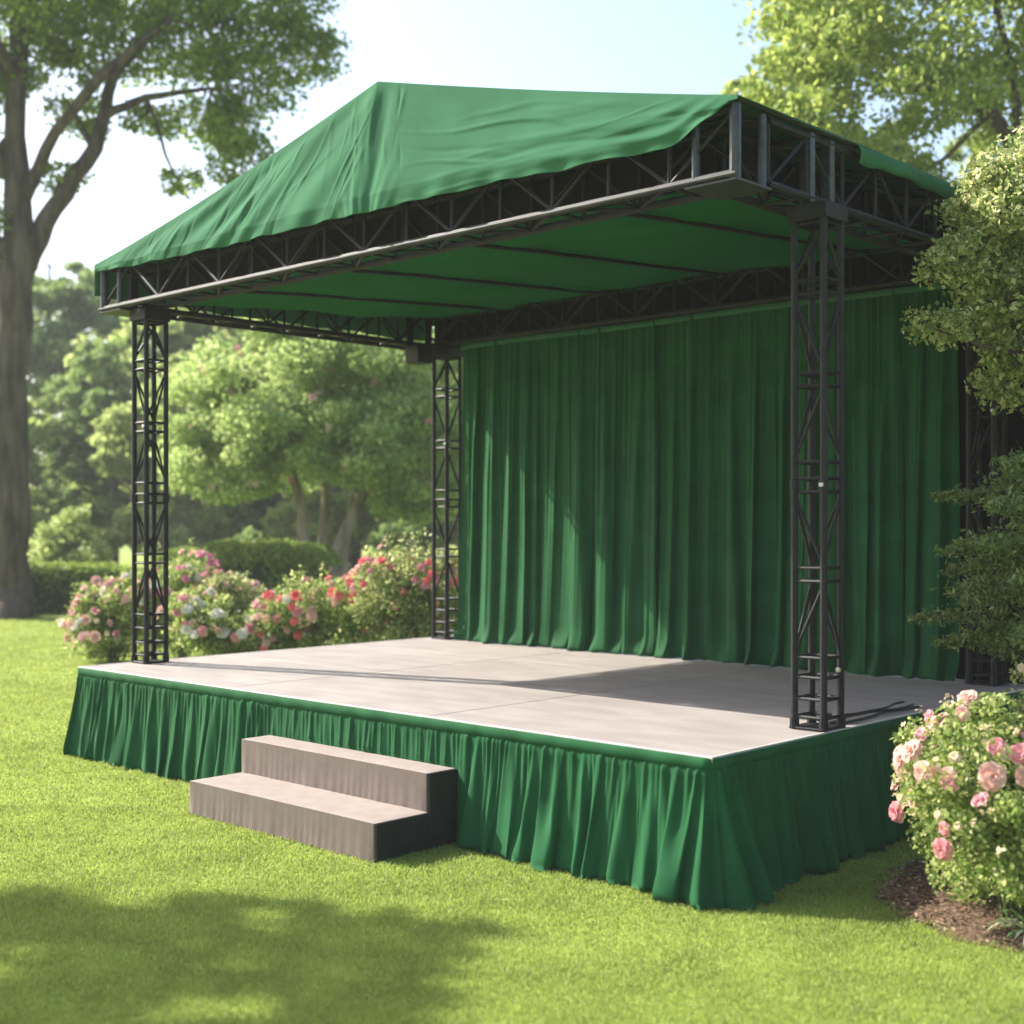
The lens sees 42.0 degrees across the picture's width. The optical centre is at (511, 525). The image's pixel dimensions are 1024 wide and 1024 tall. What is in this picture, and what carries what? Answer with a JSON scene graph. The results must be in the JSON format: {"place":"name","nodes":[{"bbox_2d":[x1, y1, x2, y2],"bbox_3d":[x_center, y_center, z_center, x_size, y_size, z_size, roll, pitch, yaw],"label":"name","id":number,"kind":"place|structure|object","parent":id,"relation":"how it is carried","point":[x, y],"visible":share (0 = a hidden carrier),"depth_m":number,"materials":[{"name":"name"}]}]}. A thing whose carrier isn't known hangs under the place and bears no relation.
{"place":"outdoors","nodes":[
{"label":"outdoors","id":0,"kind":"place"},
{"bbox_2d":[344,360,361,568],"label":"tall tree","id":1,"kind":"object","parent":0,"point":[356,557],"depth_m":61.79,"materials":[{"name":"green plant"}]},
{"bbox_2d":[348,541,372,562],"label":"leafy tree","id":2,"kind":"object","parent":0,"point":[349,558],"depth_m":71.72,"materials":[{"name":"green plant"}]},
{"bbox_2d":[417,363,457,569],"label":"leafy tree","id":3,"kind":"object","parent":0,"point":[456,545],"depth_m":58.08,"materials":[{"name":"green plant"}]},
{"bbox_2d":[0,540,1023,1023],"bbox_3d":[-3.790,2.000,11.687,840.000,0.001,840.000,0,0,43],"label":"lawn","id":4,"kind":"structure","parent":0,"point":[124,554],"depth_m":6.41,"materials":[{"name":"green plant"}]},
{"bbox_2d":[27,395,59,558],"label":"bushy tree","id":5,"kind":"object","parent":4,"relation":"on","point":[39,423],"visible":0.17,"depth_m":43.94,"materials":[{"name":"green plant"}]},
{"bbox_2d":[27,504,115,563],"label":"round shrub","id":6,"kind":"object","parent":4,"relation":"on","point":[57,546],"visible":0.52,"depth_m":33.46,"materials":[{"name":"green plant"}]},
{"bbox_2d":[26,259,129,532],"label":"dense tree","id":7,"kind":"object","parent":4,"relation":"on","point":[77,305],"visible":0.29,"depth_m":60.72,"materials":[{"name":"green plant"}]},
{"bbox_2d":[28,559,142,614],"bbox_3d":[-11.930,1.388,30.616,7.565,1.322,1.588,0,0,0],"label":"hedge","id":8,"kind":"object","parent":4,"relation":"on","point":[53,581],"visible":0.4,"depth_m":30.03,"materials":[{"name":"green plant"}]},
{"bbox_2d":[35,335,162,564],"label":"dense tree","id":9,"kind":"object","parent":4,"relation":"on","point":[74,390],"visible":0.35,"depth_m":51.20,"materials":[{"name":"green plant"}]},
{"bbox_2d":[55,571,168,662],"bbox_3d":[-5.894,1.329,19.509,1.784,1.355,1.739,0,0,43],"label":"rose bush","id":10,"kind":"object","parent":4,"relation":"on","point":[94,630],"visible":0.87,"depth_m":19.11,"materials":[{"name":"green plant"}]},
{"bbox_2d":[61,307,240,526],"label":"bushy tree","id":11,"kind":"object","parent":4,"relation":"on","point":[183,336],"visible":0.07,"depth_m":55.24,"materials":[{"name":"green plant"}]},
{"bbox_2d":[86,349,248,560],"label":"bushy tree","id":12,"kind":"object","parent":4,"relation":"on","point":[199,521],"visible":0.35,"depth_m":46.13,"materials":[{"name":"green plant"}]},
{"bbox_2d":[122,538,223,658],"bbox_3d":[-4.807,1.090,19.582,1.441,1.831,1.441,0,0,43],"label":"rose bush","id":13,"kind":"object","parent":4,"relation":"on","point":[182,573],"visible":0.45,"depth_m":19.33,"materials":[{"name":"green plant"}]},
{"bbox_2d":[149,543,201,574],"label":"hedge","id":14,"kind":"object","parent":4,"relation":"on","point":[176,550],"visible":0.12,"depth_m":35.09,"materials":[{"name":"green plant"}]},
{"bbox_2d":[0,0,354,619],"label":"oak tree","id":15,"kind":"object","parent":4,"relation":"on","point":[46,25],"visible":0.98,"depth_m":28.77,"materials":[{"name":"green plant"}]},
{"bbox_2d":[156,584,261,656],"bbox_3d":[-4.056,1.401,17.974,1.464,1.208,1.348,0,0,-8],"label":"rose bush","id":16,"kind":"object","parent":4,"relation":"on","point":[213,629],"visible":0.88,"depth_m":17.65,"materials":[{"name":"green plant"}]},
{"bbox_2d":[193,569,266,651],"bbox_3d":[-4.087,1.315,19.367,1.175,1.381,1.323,0,0,-15],"label":"rose bush","id":17,"kind":"object","parent":4,"relation":"on","point":[233,586],"visible":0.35,"depth_m":19.10,"materials":[{"name":"green plant"}]},
{"bbox_2d":[198,311,276,535],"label":"leafy tree","id":18,"kind":"object","parent":4,"relation":"on","point":[219,328],"visible":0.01,"depth_m":58.18,"materials":[{"name":"green plant"}]},
{"bbox_2d":[233,526,264,541],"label":"round shrub","id":19,"kind":"object","parent":4,"relation":"on","point":[248,534],"visible":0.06,"depth_m":38.15,"materials":[{"name":"green plant"}]},
{"bbox_2d":[186,535,341,624],"bbox_3d":[-5.040,1.110,27.012,3.219,1.850,2.250,0,0,2],"label":"hedge","id":20,"kind":"object","parent":4,"relation":"on","point":[268,563],"visible":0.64,"depth_m":26.29,"materials":[{"name":"green plant"}]},
{"bbox_2d":[241,585,326,651],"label":"rose bush","id":21,"kind":"object","parent":4,"relation":"on","point":[271,633],"visible":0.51,"depth_m":17.53,"materials":[{"name":"green plant"}]},
{"bbox_2d":[215,317,352,539],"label":"dense tree","id":22,"kind":"object","parent":4,"relation":"on","point":[260,506],"visible":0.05,"depth_m":53.98,"materials":[{"name":"green plant"}]},
{"bbox_2d":[141,316,462,613],"bbox_3d":[-4.257,-1.732,30.543,7.664,7.547,7.804,0,0,43],"label":"flowering tree","id":23,"kind":"object","parent":4,"relation":"on","point":[292,413],"visible":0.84,"depth_m":28.78,"materials":[{"name":"green plant"}]},
{"bbox_2d":[190,735,456,861],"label":"stage steps","id":24,"kind":"structure","parent":4,"relation":"on","point":[362,805],"depth_m":8.54,"materials":[{"name":"concrete"}]},
{"bbox_2d":[258,473,395,570],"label":"bush","id":25,"kind":"object","parent":4,"relation":"on","point":[339,501],"visible":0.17,"depth_m":44.92,"materials":[{"name":"green plant"}]},
{"bbox_2d":[268,561,388,647],"bbox_3d":[-2.315,1.232,17.549,1.566,1.547,1.511,0,0,43],"label":"rose bush","id":26,"kind":"object","parent":4,"relation":"on","point":[311,607],"visible":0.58,"depth_m":17.29,"materials":[{"name":"green plant"}]},
{"bbox_2d":[340,523,457,642],"bbox_3d":[-1.480,0.985,17.031,1.458,2.037,1.433,0,0,-11],"label":"rose bush","id":27,"kind":"object","parent":4,"relation":"on","point":[387,589],"visible":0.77,"depth_m":16.68,"materials":[{"name":"green plant"}]},
{"bbox_2d":[345,329,453,570],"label":"dense tree","id":28,"kind":"object","parent":4,"relation":"on","point":[355,544],"depth_m":53.21,"materials":[{"name":"green plant"}]},
{"bbox_2d":[359,381,457,560],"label":"dense tree","id":29,"kind":"object","parent":4,"relation":"on","point":[376,538],"visible":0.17,"depth_m":42.78,"materials":[{"name":"green plant"}]},
{"bbox_2d":[412,547,457,637],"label":"rose bush","id":30,"kind":"object","parent":4,"relation":"on","point":[453,615],"visible":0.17,"depth_m":16.63,"materials":[{"name":"green plant"}]},
{"bbox_2d":[63,635,1023,911],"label":"stage platform","id":31,"kind":"structure","parent":4,"relation":"on","point":[699,785],"depth_m":8.47,"materials":[{"name":"green fabric"}]},
{"bbox_2d":[94,81,1023,731],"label":"stage canopy","id":32,"kind":"object","parent":31,"relation":"on","point":[398,213],"visible":0.93,"depth_m":9.86,"materials":[{"name":"green fabric"}]},
{"bbox_2d":[452,278,959,680],"bbox_3d":[1.428,-0.370,12.435,5.760,3.200,0.233,0,0,43],"label":"stage curtain","id":33,"kind":"object","parent":32,"relation":"hanging from","point":[625,487],"visible":0.91,"depth_m":12.23,"materials":[{"name":"fabric"}]},
{"bbox_2d":[817,701,919,723],"bbox_3d":[2.325,1.214,8.656,0.153,0.034,1.153,0,0,43],"label":"cable","id":34,"kind":"object","parent":31,"relation":"on","point":[884,710],"visible":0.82,"depth_m":8.70,"materials":[{"name":"black rubber"}]},
{"bbox_2d":[711,0,1017,182],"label":"lime tree","id":35,"kind":"object","parent":4,"relation":"on","point":[730,85],"visible":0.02,"depth_m":34.13,"materials":[{"name":"green plant"}]},
{"bbox_2d":[732,0,1023,192],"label":"lime tree","id":36,"kind":"object","parent":4,"relation":"on","point":[864,38],"visible":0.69,"depth_m":20.30,"materials":[{"name":"green plant"}]},
{"bbox_2d":[871,857,1023,952],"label":"mulch bed","id":37,"kind":"object","parent":4,"relation":"on","point":[974,934],"visible":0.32,"depth_m":6.81,"materials":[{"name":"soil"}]},
{"bbox_2d":[889,690,1023,920],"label":"rose bush","id":38,"kind":"object","parent":37,"relation":"on","point":[968,796],"visible":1,"depth_m":6.50,"materials":[{"name":"green plant"}]},
{"bbox_2d":[984,910,1023,945],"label":"strap leaf plant","id":39,"kind":"object","parent":37,"relation":"on","point":[1018,930],"visible":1,"depth_m":6.46,"materials":[{"name":"green plant"}]},
{"bbox_2d":[1001,661,1023,736],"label":"rose bush","id":40,"kind":"object","parent":37,"relation":"on","point":[1020,675],"visible":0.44,"depth_m":7.79,"materials":[{"name":"green plant"}]},
{"bbox_2d":[899,116,1023,417],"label":"dogwood tree","id":41,"kind":"object","parent":4,"relation":"on","point":[993,268],"visible":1,"depth_m":8.59,"materials":[{"name":"green plant"}]},
{"bbox_2d":[907,441,1023,663],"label":"feathery shrub","id":42,"kind":"object","parent":4,"relation":"on","point":[1005,494],"visible":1,"depth_m":8.37,"materials":[{"name":"green plant"}]},
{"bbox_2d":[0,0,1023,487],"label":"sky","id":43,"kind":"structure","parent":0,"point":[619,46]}
]}

